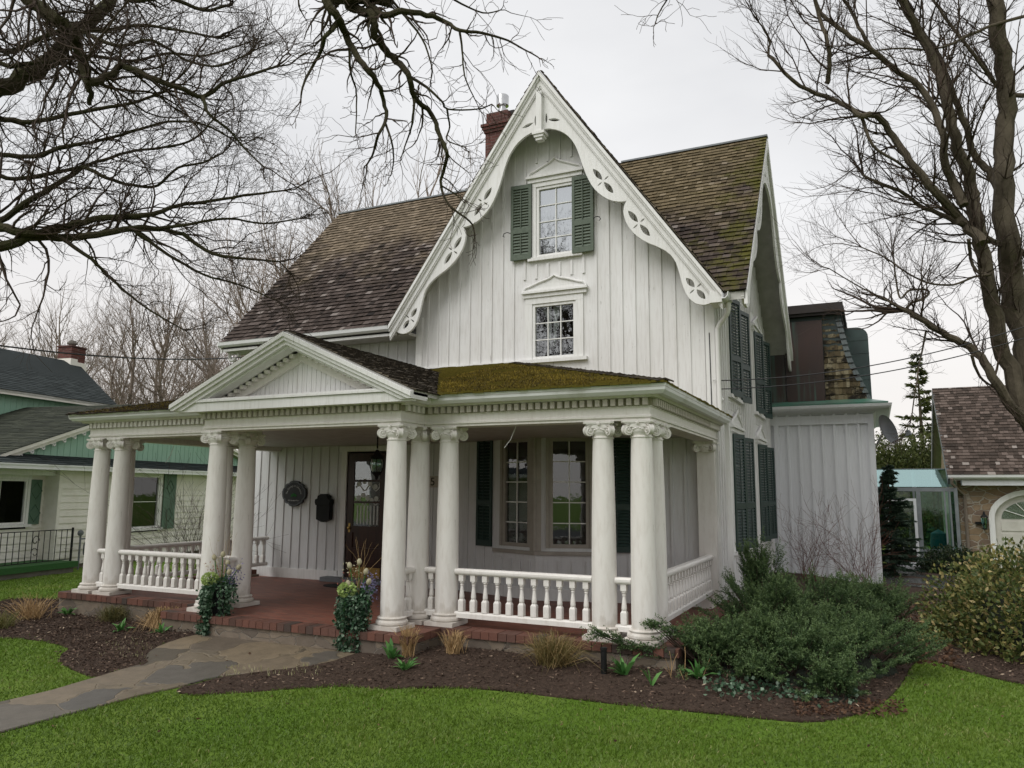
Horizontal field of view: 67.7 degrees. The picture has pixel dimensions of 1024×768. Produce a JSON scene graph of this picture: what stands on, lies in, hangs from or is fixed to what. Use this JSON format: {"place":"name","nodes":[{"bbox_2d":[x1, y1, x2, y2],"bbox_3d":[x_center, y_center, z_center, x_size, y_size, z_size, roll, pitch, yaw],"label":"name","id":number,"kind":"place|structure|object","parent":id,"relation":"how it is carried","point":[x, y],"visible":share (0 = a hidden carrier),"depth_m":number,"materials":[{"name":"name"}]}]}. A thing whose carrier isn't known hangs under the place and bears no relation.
{"place":"outdoors","nodes":[
{"label":"outdoors","id":0,"kind":"place"},
{"bbox_2d":[94,604,135,622],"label":"dry grass","id":1,"kind":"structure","parent":0,"point":[117,613],"depth_m":10.77,"materials":[{"name":"plant"}]},
{"bbox_2d":[0,345,239,359],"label":"power wire","id":2,"kind":"object","parent":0,"point":[110,356],"visible":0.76,"depth_m":15.81,"materials":[{"name":"black plastic"}]},
{"bbox_2d":[0,634,354,732],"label":"path","id":3,"kind":"structure","parent":0,"point":[186,661],"depth_m":7.90,"materials":[{"name":"grey stone"}]},
{"bbox_2d":[390,621,423,657],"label":"dry grass","id":4,"kind":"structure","parent":0,"point":[405,632],"depth_m":8.20,"materials":[{"name":"plant"}]},
{"bbox_2d":[0,545,1023,767],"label":"lawn","id":5,"kind":"structure","parent":0,"point":[427,714],"depth_m":6.20,"materials":[{"name":"plant"}]},
{"bbox_2d":[0,286,39,352],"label":"bare tree","id":6,"kind":"object","parent":5,"relation":"on","point":[2,338],"visible":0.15,"depth_m":45.66,"materials":[{"name":"brown plant"}]},
{"bbox_2d":[1,316,122,398],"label":"bare tree","id":7,"kind":"object","parent":5,"relation":"on","point":[56,346],"visible":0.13,"depth_m":37.05,"materials":[{"name":"brown plant"}]},
{"bbox_2d":[15,295,142,404],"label":"bare tree","id":8,"kind":"object","parent":5,"relation":"on","point":[63,330],"visible":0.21,"depth_m":48.70,"materials":[{"name":"brown plant"}]},
{"bbox_2d":[1,272,158,403],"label":"bare tree","id":9,"kind":"object","parent":5,"relation":"on","point":[58,341],"visible":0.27,"depth_m":42.78,"materials":[{"name":"brown plant"}]},
{"bbox_2d":[77,530,85,569],"bbox_3d":[-10.363,4.024,18.522,0.270,0.975,0.502,-3,-9,25],"label":"gas meter","id":10,"kind":"object","parent":5,"relation":"on","point":[80,533],"visible":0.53,"depth_m":18.35,"materials":[{"name":"grey paint"}]},
{"bbox_2d":[0,596,196,676],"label":"mulch bed","id":11,"kind":"object","parent":5,"relation":"on","point":[120,666],"visible":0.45,"depth_m":9.44,"materials":[{"name":"brown wood"}]},
{"bbox_2d":[0,610,24,628],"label":"dry grass","id":12,"kind":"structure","parent":11,"relation":"on","point":[4,622],"depth_m":10.38,"materials":[{"name":"beige plant"}]},
{"bbox_2d":[1,589,70,620],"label":"dry grass","id":13,"kind":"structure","parent":11,"relation":"on","point":[31,615],"depth_m":11.00,"materials":[{"name":"plant"}]},
{"bbox_2d":[56,606,76,613],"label":"bulb plant","id":14,"kind":"object","parent":11,"relation":"on","point":[65,611],"visible":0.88,"depth_m":11.32,"materials":[{"name":"green plant"}]},
{"bbox_2d":[112,618,134,631],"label":"bulb plant","id":15,"kind":"object","parent":11,"relation":"on","point":[120,626],"visible":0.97,"depth_m":10.12,"materials":[{"name":"green plant"}]},
{"bbox_2d":[99,637,151,656],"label":"bulb sprouts","id":16,"kind":"object","parent":11,"relation":"on","point":[128,647],"visible":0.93,"depth_m":8.85,"materials":[{"name":"green plant"}]},
{"bbox_2d":[125,606,180,633],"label":"dry grass","id":17,"kind":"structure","parent":11,"relation":"on","point":[154,618],"depth_m":10.13,"materials":[{"name":"plant"}]},
{"bbox_2d":[146,622,171,633],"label":"bulb plant","id":18,"kind":"object","parent":11,"relation":"on","point":[161,629],"visible":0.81,"depth_m":9.64,"materials":[{"name":"green plant"}]},
{"bbox_2d":[0,340,238,579],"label":"green house","id":19,"kind":"structure","parent":5,"relation":"on","point":[43,515],"depth_m":19.71,"materials":[{"name":"paint"}]},
{"bbox_2d":[0,475,31,529],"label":"window","id":20,"kind":"structure","parent":19,"relation":"in","point":[15,490],"depth_m":17.99,"materials":[{"name":"paint"}]},
{"bbox_2d":[131,473,163,532],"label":"window","id":21,"kind":"structure","parent":19,"relation":"in","point":[146,488],"depth_m":21.64,"materials":[{"name":"paint"}]},
{"bbox_2d":[75,287,171,404],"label":"bare tree","id":22,"kind":"object","parent":5,"relation":"on","point":[141,364],"visible":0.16,"depth_m":50.05,"materials":[{"name":"brown plant"}]},
{"bbox_2d":[44,264,215,404],"bbox_3d":[-16.179,0.544,32.831,7.570,12.086,6.475,3,-8,-18],"label":"bare tree","id":23,"kind":"object","parent":5,"relation":"on","point":[131,398],"visible":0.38,"depth_m":33.13,"materials":[{"name":"brown plant"}]},
{"bbox_2d":[55,225,242,402],"bbox_3d":[-16.450,0.112,36.532,10.428,14.001,9.232,-2,-8,18],"label":"bare tree","id":24,"kind":"object","parent":5,"relation":"on","point":[165,351],"visible":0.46,"depth_m":35.82,"materials":[{"name":"brown plant"}]},
{"bbox_2d":[94,271,225,403],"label":"bare tree","id":25,"kind":"object","parent":5,"relation":"on","point":[167,386],"visible":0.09,"depth_m":52.25,"materials":[{"name":"brown plant"}]},
{"bbox_2d":[46,448,287,577],"bbox_3d":[-6.288,2.362,14.239,3.268,3.053,4.216,-3,-9,25],"label":"bare shrub","id":26,"kind":"object","parent":5,"relation":"on","point":[191,520],"visible":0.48,"depth_m":14.23,"materials":[{"name":"brown plant"}]},
{"bbox_2d":[139,278,236,401],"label":"bare tree","id":27,"kind":"object","parent":5,"relation":"on","point":[202,318],"visible":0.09,"depth_m":44.61,"materials":[{"name":"brown plant"}]},
{"bbox_2d":[0,0,392,371],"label":"bare shade tree","id":28,"kind":"object","parent":5,"relation":"on","point":[71,38],"visible":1,"depth_m":8.95,"materials":[{"name":"brown plant"}]},
{"bbox_2d":[123,246,294,450],"bbox_3d":[-12.248,0.296,33.343,8.751,12.779,9.195,5,-9,-32],"label":"bare tree","id":29,"kind":"object","parent":5,"relation":"on","point":[211,375],"visible":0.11,"depth_m":33.35,"materials":[{"name":"brown plant"}]},
{"bbox_2d":[125,230,302,378],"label":"bare tree","id":30,"kind":"object","parent":5,"relation":"on","point":[223,306],"visible":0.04,"depth_m":49.06,"materials":[{"name":"brown plant"}]},
{"bbox_2d":[164,228,300,379],"bbox_3d":[-13.150,-0.421,39.702,8.603,16.059,10.058,-4,-9,28],"label":"bare tree","id":31,"kind":"object","parent":5,"relation":"on","point":[213,355],"visible":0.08,"depth_m":38.23,"materials":[{"name":"brown plant"}]},
{"bbox_2d":[150,168,317,384],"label":"bare tree","id":32,"kind":"object","parent":5,"relation":"on","point":[238,289],"visible":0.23,"depth_m":44.88,"materials":[{"name":"brown plant"}]},
{"bbox_2d":[145,140,373,394],"bbox_3d":[-8.103,-2.815,33.072,14.196,19.061,12.568,4,-9,-25],"label":"bare tree","id":33,"kind":"object","parent":5,"relation":"on","point":[307,239],"visible":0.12,"depth_m":33.44,"materials":[{"name":"brown plant"}]},
{"bbox_2d":[245,160,425,310],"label":"bare tree","id":34,"kind":"object","parent":5,"relation":"on","point":[365,197],"visible":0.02,"depth_m":42.08,"materials":[{"name":"brown plant"}]},
{"bbox_2d":[200,126,481,337],"bbox_3d":[-5.346,-2.470,33.661,13.364,18.573,12.720,-2,-8,14],"label":"bare tree","id":35,"kind":"object","parent":5,"relation":"on","point":[417,190],"visible":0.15,"depth_m":32.85,"materials":[{"name":"brown plant"}]},
{"bbox_2d":[58,70,891,670],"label":"cottage","id":36,"kind":"structure","parent":5,"relation":"on","point":[558,410],"depth_m":12.44,"materials":[{"name":"white paint"}]},
{"bbox_2d":[195,532,244,635],"bbox_3d":[-3.687,2.586,9.599,0.601,1.437,0.515,-3,-9,25],"label":"flower planter","id":37,"kind":"object","parent":36,"relation":"on","point":[215,594],"visible":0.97,"depth_m":9.51,"materials":[{"name":"green plastic"}]},
{"bbox_2d":[282,481,306,505],"bbox_3d":[-4.265,2.148,14.975,0.599,0.499,0.042,-3,-9,25],"label":"wall sign","id":38,"kind":"object","parent":36,"relation":"attached to","point":[294,493],"visible":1,"depth_m":14.96,"materials":[{"name":"black plastic"}]},
{"bbox_2d":[315,494,333,521],"bbox_3d":[-3.583,2.362,14.563,0.358,0.528,0.135,-3,-9,25],"label":"mailbox","id":39,"kind":"object","parent":36,"relation":"attached to","point":[324,503],"visible":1,"depth_m":14.51,"materials":[{"name":"black metal"}]},
{"bbox_2d":[323,584,361,587],"bbox_3d":[-2.925,3.511,13.272,0.800,0.022,0.496,-3,-9,25],"label":"doormat","id":40,"kind":"object","parent":36,"relation":"on","point":[331,585],"visible":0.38,"depth_m":13.26,"materials":[{"name":"fabric"}]},
{"bbox_2d":[345,453,385,578],"bbox_3d":[-2.727,2.472,14.263,0.870,2.360,0.125,-3,-9,25],"label":"front door","id":41,"kind":"structure","parent":36,"relation":"in","point":[365,497],"depth_m":14.28,"materials":[{"name":"brown wood"}]},
{"bbox_2d":[369,435,383,479],"bbox_3d":[-2.030,1.102,11.495,0.243,0.687,0.230,-3,-9,25],"label":"porch lantern","id":42,"kind":"object","parent":36,"relation":"hanging from","point":[376,455],"visible":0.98,"depth_m":11.43,"materials":[{"name":"black metal"}]},
{"bbox_2d":[430,476,438,486],"bbox_3d":[-1.490,1.735,13.562,0.450,0.200,0.022,-3,-9,25],"label":"number plaque","id":43,"kind":"object","parent":36,"relation":"attached to","point":[433,481],"visible":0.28,"depth_m":13.50,"materials":[{"name":"black metal"}]},
{"bbox_2d":[499,438,565,547],"bbox_3d":[0.315,1.774,12.536,0.874,1.960,0.732,-8,-12,46],"label":"window","id":44,"kind":"structure","parent":36,"relation":"in","point":[514,518],"depth_m":12.50,"materials":[{"name":"beige paint"}]},
{"bbox_2d":[525,156,583,262],"bbox_3d":[0.743,-3.056,13.211,1.070,1.840,0.140,-3,-9,25],"label":"window","id":45,"kind":"structure","parent":36,"relation":"in","point":[551,182],"depth_m":13.25,"materials":[{"name":"paint"}]},
{"bbox_2d":[520,274,588,363],"bbox_3d":[0.855,-1.053,13.231,1.220,1.580,0.790,-3,-9,25],"label":"window","id":46,"kind":"structure","parent":36,"relation":"in","point":[554,305],"depth_m":13.06,"materials":[{"name":"paint"}]},
{"bbox_2d":[546,438,592,548],"bbox_3d":[0.921,1.743,12.288,0.874,1.960,0.732,0,-8,4],"label":"window","id":47,"kind":"structure","parent":36,"relation":"in","point":[578,461],"depth_m":12.08,"materials":[{"name":"beige paint"}]},
{"bbox_2d":[726,299,743,404],"bbox_3d":[3.587,-0.734,13.536,0.790,2.230,1.230,-3,-9,25],"label":"window","id":48,"kind":"structure","parent":36,"relation":"in","point":[738,400],"depth_m":12.94,"materials":[{"name":"paint"}]},
{"bbox_2d":[730,410,745,554],"bbox_3d":[3.570,1.697,13.193,0.790,2.480,1.230,-3,-9,25],"label":"window","id":49,"kind":"structure","parent":36,"relation":"in","point":[736,425],"depth_m":12.67,"materials":[{"name":"paint"}]},
{"bbox_2d":[751,316,765,419],"bbox_3d":[5.191,-0.383,16.151,0.140,2.170,1.290,-3,-9,25],"label":"window","id":50,"kind":"structure","parent":36,"relation":"in","point":[755,326],"depth_m":15.71,"materials":[{"name":"paint"}]},
{"bbox_2d":[755,425,768,543],"bbox_3d":[5.174,2.047,15.807,0.140,2.420,1.290,-3,-9,25],"label":"window","id":51,"kind":"structure","parent":36,"relation":"in","point":[760,438],"depth_m":15.38,"materials":[{"name":"paint"}]},
{"bbox_2d":[721,327,1023,380],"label":"power wire","id":52,"kind":"object","parent":36,"relation":"attached to","point":[874,364],"visible":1,"depth_m":11.30,"materials":[{"name":"black plastic"}]},
{"bbox_2d":[722,338,1023,388],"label":"power wire","id":53,"kind":"object","parent":36,"relation":"attached to","point":[875,373],"visible":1,"depth_m":11.29,"materials":[{"name":"black plastic"}]},
{"bbox_2d":[875,415,911,452],"bbox_3d":[8.230,1.096,16.552,0.764,0.875,0.636,-3,-9,25],"label":"satellite dish","id":54,"kind":"object","parent":36,"relation":"attached to","point":[887,427],"visible":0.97,"depth_m":16.67,"materials":[{"name":"silver metal"}]},
{"bbox_2d":[283,0,714,265],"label":"overhanging tree","id":55,"kind":"object","parent":5,"relation":"on","point":[371,12],"visible":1,"depth_m":5.60,"materials":[{"name":"brown plant"}]},
{"bbox_2d":[9,634,1003,763],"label":"fallen leaves","id":56,"kind":"object","parent":5,"relation":"on","point":[615,740],"visible":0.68,"depth_m":6.68,"materials":[{"name":"brown plant"}]},
{"bbox_2d":[177,571,1023,722],"bbox_3d":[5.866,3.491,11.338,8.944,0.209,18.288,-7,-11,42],"label":"mulch bed","id":57,"kind":"object","parent":5,"relation":"on","point":[558,690],"visible":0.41,"depth_m":7.46,"materials":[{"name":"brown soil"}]},
{"bbox_2d":[225,663,322,675],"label":"bulb sprouts","id":58,"kind":"object","parent":57,"relation":"on","point":[273,671],"visible":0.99,"depth_m":7.79,"materials":[{"name":"green plant"}]},
{"bbox_2d":[332,538,381,652],"bbox_3d":[-1.763,2.443,8.717,0.530,1.372,0.561,7,-10,-38],"label":"flower planter","id":59,"kind":"object","parent":57,"relation":"on","point":[353,610],"visible":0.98,"depth_m":8.56,"materials":[{"name":"green plastic"}]},
{"bbox_2d":[382,637,403,658],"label":"bulb plant","id":60,"kind":"object","parent":57,"relation":"on","point":[390,651],"visible":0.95,"depth_m":8.14,"materials":[{"name":"green plant"}]},
{"bbox_2d":[393,658,419,669],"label":"bulb plant","id":61,"kind":"object","parent":57,"relation":"on","point":[404,666],"visible":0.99,"depth_m":7.82,"materials":[{"name":"green plant"}]},
{"bbox_2d":[439,629,468,653],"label":"dry grass","id":62,"kind":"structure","parent":57,"relation":"on","point":[454,647],"depth_m":8.31,"materials":[{"name":"plant"}]},
{"bbox_2d":[600,647,606,673],"bbox_3d":[0.902,2.727,7.506,0.068,0.275,0.068,-3,-9,25],"label":"garden light","id":63,"kind":"object","parent":57,"relation":"on","point":[603,660],"visible":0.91,"depth_m":7.49,"materials":[{"name":"black metal"}]},
{"bbox_2d":[607,653,639,674],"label":"bulb plant","id":64,"kind":"object","parent":57,"relation":"on","point":[623,668],"visible":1,"depth_m":7.44,"materials":[{"name":"green plant"}]},
{"bbox_2d":[638,667,661,685],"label":"bulb plant","id":65,"kind":"object","parent":57,"relation":"on","point":[652,683],"visible":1,"depth_m":7.16,"materials":[{"name":"green plant"}]},
{"bbox_2d":[581,604,784,679],"bbox_3d":[1.852,2.708,8.005,1.984,0.777,1.546,-3,-9,25],"label":"juniper shrub","id":66,"kind":"object","parent":57,"relation":"on","point":[704,643],"visible":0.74,"depth_m":7.68,"materials":[{"name":"green plant"}]},
{"bbox_2d":[666,651,711,679],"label":"bare shrub","id":67,"kind":"object","parent":57,"relation":"on","point":[679,668],"visible":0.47,"depth_m":7.40,"materials":[{"name":"plant"}]},
{"bbox_2d":[676,660,717,678],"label":"bulb plant","id":68,"kind":"object","parent":57,"relation":"on","point":[697,671],"visible":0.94,"depth_m":7.35,"materials":[{"name":"green plant"}]},
{"bbox_2d":[715,527,796,614],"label":"juniper shrub","id":69,"kind":"object","parent":57,"relation":"on","point":[758,569],"visible":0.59,"depth_m":10.48,"materials":[{"name":"green plant"}]},
{"bbox_2d":[702,670,858,707],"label":"ivy ground cover","id":70,"kind":"object","parent":57,"relation":"on","point":[739,687],"visible":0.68,"depth_m":7.02,"materials":[{"name":"green plant"}]},
{"bbox_2d":[692,566,877,648],"bbox_3d":[3.117,2.704,9.030,2.257,1.102,1.806,-3,-9,25],"label":"juniper shrub","id":71,"kind":"object","parent":57,"relation":"on","point":[781,594],"visible":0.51,"depth_m":8.97,"materials":[{"name":"green plant"}]},
{"bbox_2d":[713,601,886,701],"bbox_3d":[2.741,2.632,7.611,1.818,0.862,1.799,-3,-9,25],"label":"juniper shrub","id":72,"kind":"object","parent":57,"relation":"on","point":[799,649],"visible":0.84,"depth_m":7.51,"materials":[{"name":"green plant"}]},
{"bbox_2d":[777,488,854,581],"bbox_3d":[6.288,3.215,16.010,1.620,2.029,1.910,0,-8,6],"label":"bare shrub","id":73,"kind":"object","parent":57,"relation":"on","point":[811,558],"visible":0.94,"depth_m":15.83,"materials":[{"name":"red plant"}]},
{"bbox_2d":[755,561,898,637],"bbox_3d":[4.170,2.902,10.259,1.820,1.046,1.955,-3,-9,25],"label":"juniper shrub","id":74,"kind":"object","parent":57,"relation":"on","point":[840,592],"visible":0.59,"depth_m":10.10,"materials":[{"name":"green plant"}]},
{"bbox_2d":[804,647,864,701],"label":"juniper shrub","id":75,"kind":"object","parent":57,"relation":"on","point":[847,666],"visible":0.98,"depth_m":6.97,"materials":[{"name":"green plant"}]},
{"bbox_2d":[791,697,907,717],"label":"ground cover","id":76,"kind":"object","parent":57,"relation":"on","point":[892,708],"visible":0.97,"depth_m":6.72,"materials":[{"name":"brown plant"}]},
{"bbox_2d":[796,481,902,587],"bbox_3d":[6.808,3.001,15.508,2.071,2.318,2.554,-3,-9,25],"label":"bare shrub","id":77,"kind":"object","parent":57,"relation":"on","point":[861,561],"visible":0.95,"depth_m":15.37,"materials":[{"name":"red plant"}]},
{"bbox_2d":[792,598,952,678],"bbox_3d":[3.627,2.743,8.350,2.007,0.805,1.767,6,-10,-35],"label":"juniper shrub","id":78,"kind":"object","parent":57,"relation":"on","point":[885,666],"visible":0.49,"depth_m":8.10,"materials":[{"name":"green plant"}]},
{"bbox_2d":[840,572,944,633],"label":"juniper shrub","id":79,"kind":"object","parent":57,"relation":"on","point":[896,598],"visible":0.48,"depth_m":10.51,"materials":[{"name":"green plant"}]},
{"bbox_2d":[876,595,964,669],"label":"fallen leaves","id":80,"kind":"object","parent":57,"relation":"on","point":[952,660],"visible":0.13,"depth_m":9.17,"materials":[{"name":"brown plant"}]},
{"bbox_2d":[915,536,1023,663],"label":"golden shrub","id":81,"kind":"object","parent":57,"relation":"on","point":[979,614],"visible":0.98,"depth_m":9.46,"materials":[{"name":"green plant"}]},
{"bbox_2d":[704,0,1023,453],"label":"maple tree","id":82,"kind":"object","parent":5,"relation":"on","point":[1008,310],"visible":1,"depth_m":12.12,"materials":[{"name":"brown plant"}]},
{"bbox_2d":[874,427,906,468],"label":"cedar","id":83,"kind":"object","parent":5,"relation":"on","point":[881,440],"visible":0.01,"depth_m":30.78,"materials":[{"name":"green plant"}]},
{"bbox_2d":[878,463,928,576],"bbox_3d":[9.074,3.306,18.302,1.528,2.791,1.664,-7,-11,43],"label":"spruce tree","id":84,"kind":"object","parent":5,"relation":"on","point":[887,478],"visible":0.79,"depth_m":18.11,"materials":[{"name":"green plant"}]},
{"bbox_2d":[876,436,938,546],"bbox_3d":[15.134,4.071,29.808,3.251,4.625,2.461,-3,-9,25],"label":"cedar","id":85,"kind":"object","parent":5,"relation":"on","point":[899,462],"visible":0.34,"depth_m":29.21,"materials":[{"name":"green plant"}]},
{"bbox_2d":[893,427,929,468],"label":"cedar","id":86,"kind":"object","parent":5,"relation":"on","point":[912,435],"visible":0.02,"depth_m":31.03,"materials":[{"name":"green plant"}]},
{"bbox_2d":[893,352,931,450],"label":"tall conifer","id":87,"kind":"object","parent":5,"relation":"on","point":[924,403],"visible":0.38,"depth_m":34.26,"materials":[{"name":"green plant"}]},
{"bbox_2d":[877,468,961,566],"bbox_3d":[11.255,3.722,21.336,2.000,2.695,2.370,-3,-9,25],"label":"greenhouse","id":88,"kind":"object","parent":5,"relation":"on","point":[914,479],"visible":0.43,"depth_m":20.46,"materials":[{"name":"teal glass"}]},
{"bbox_2d":[888,498,919,566],"bbox_3d":[10.448,3.988,20.381,0.700,1.850,0.040,-3,-9,25],"label":"screen door","id":89,"kind":"structure","parent":88,"relation":"in","point":[909,499],"depth_m":20.26,"materials":[{"name":"paint"}]},
{"bbox_2d":[909,426,943,544],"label":"cedar","id":90,"kind":"object","parent":5,"relation":"on","point":[938,496],"visible":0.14,"depth_m":29.27,"materials":[{"name":"green plant"}]},
{"bbox_2d":[930,529,946,548],"bbox_3d":[11.741,4.490,20.977,0.440,1.000,0.440,-3,-9,25],"label":"rain barrel","id":91,"kind":"object","parent":5,"relation":"on","point":[938,536],"visible":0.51,"depth_m":20.86,"materials":[{"name":"teal plastic"}]},
{"bbox_2d":[913,543,985,574],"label":"evergreen shrub","id":92,"kind":"object","parent":5,"relation":"on","point":[945,553],"visible":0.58,"depth_m":18.72,"materials":[{"name":"green plant"}]},
{"bbox_2d":[931,385,1023,568],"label":"stone garage","id":93,"kind":"structure","parent":5,"relation":"on","point":[980,459],"depth_m":20.25,"materials":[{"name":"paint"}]},
{"bbox_2d":[975,511,987,529],"bbox_3d":[12.242,3.550,19.878,0.207,0.480,0.342,2,-8,-13],"label":"wall lamp","id":94,"kind":"object","parent":93,"relation":"attached to","point":[986,516],"visible":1,"depth_m":19.81,"materials":[{"name":"black metal"}]},
{"bbox_2d":[995,495,1023,567],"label":"garage door","id":95,"kind":"structure","parent":93,"relation":"in","point":[1009,516],"depth_m":19.75,"materials":[{"name":"white paint"}]},
{"bbox_2d":[0,0,1023,454],"label":"sky","id":96,"kind":"structure","parent":0,"point":[640,98],"materials":[{"name":"white"}]},
{"bbox_2d":[502,627,605,676],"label":"dry grass","id":97,"kind":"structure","parent":0,"point":[550,652],"depth_m":7.76,"materials":[{"name":"beige plant"}]},
{"bbox_2d":[885,566,954,588],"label":"stone walk","id":98,"kind":"structure","parent":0,"point":[915,580],"depth_m":17.15,"materials":[{"name":"grey stone"}]}
]}

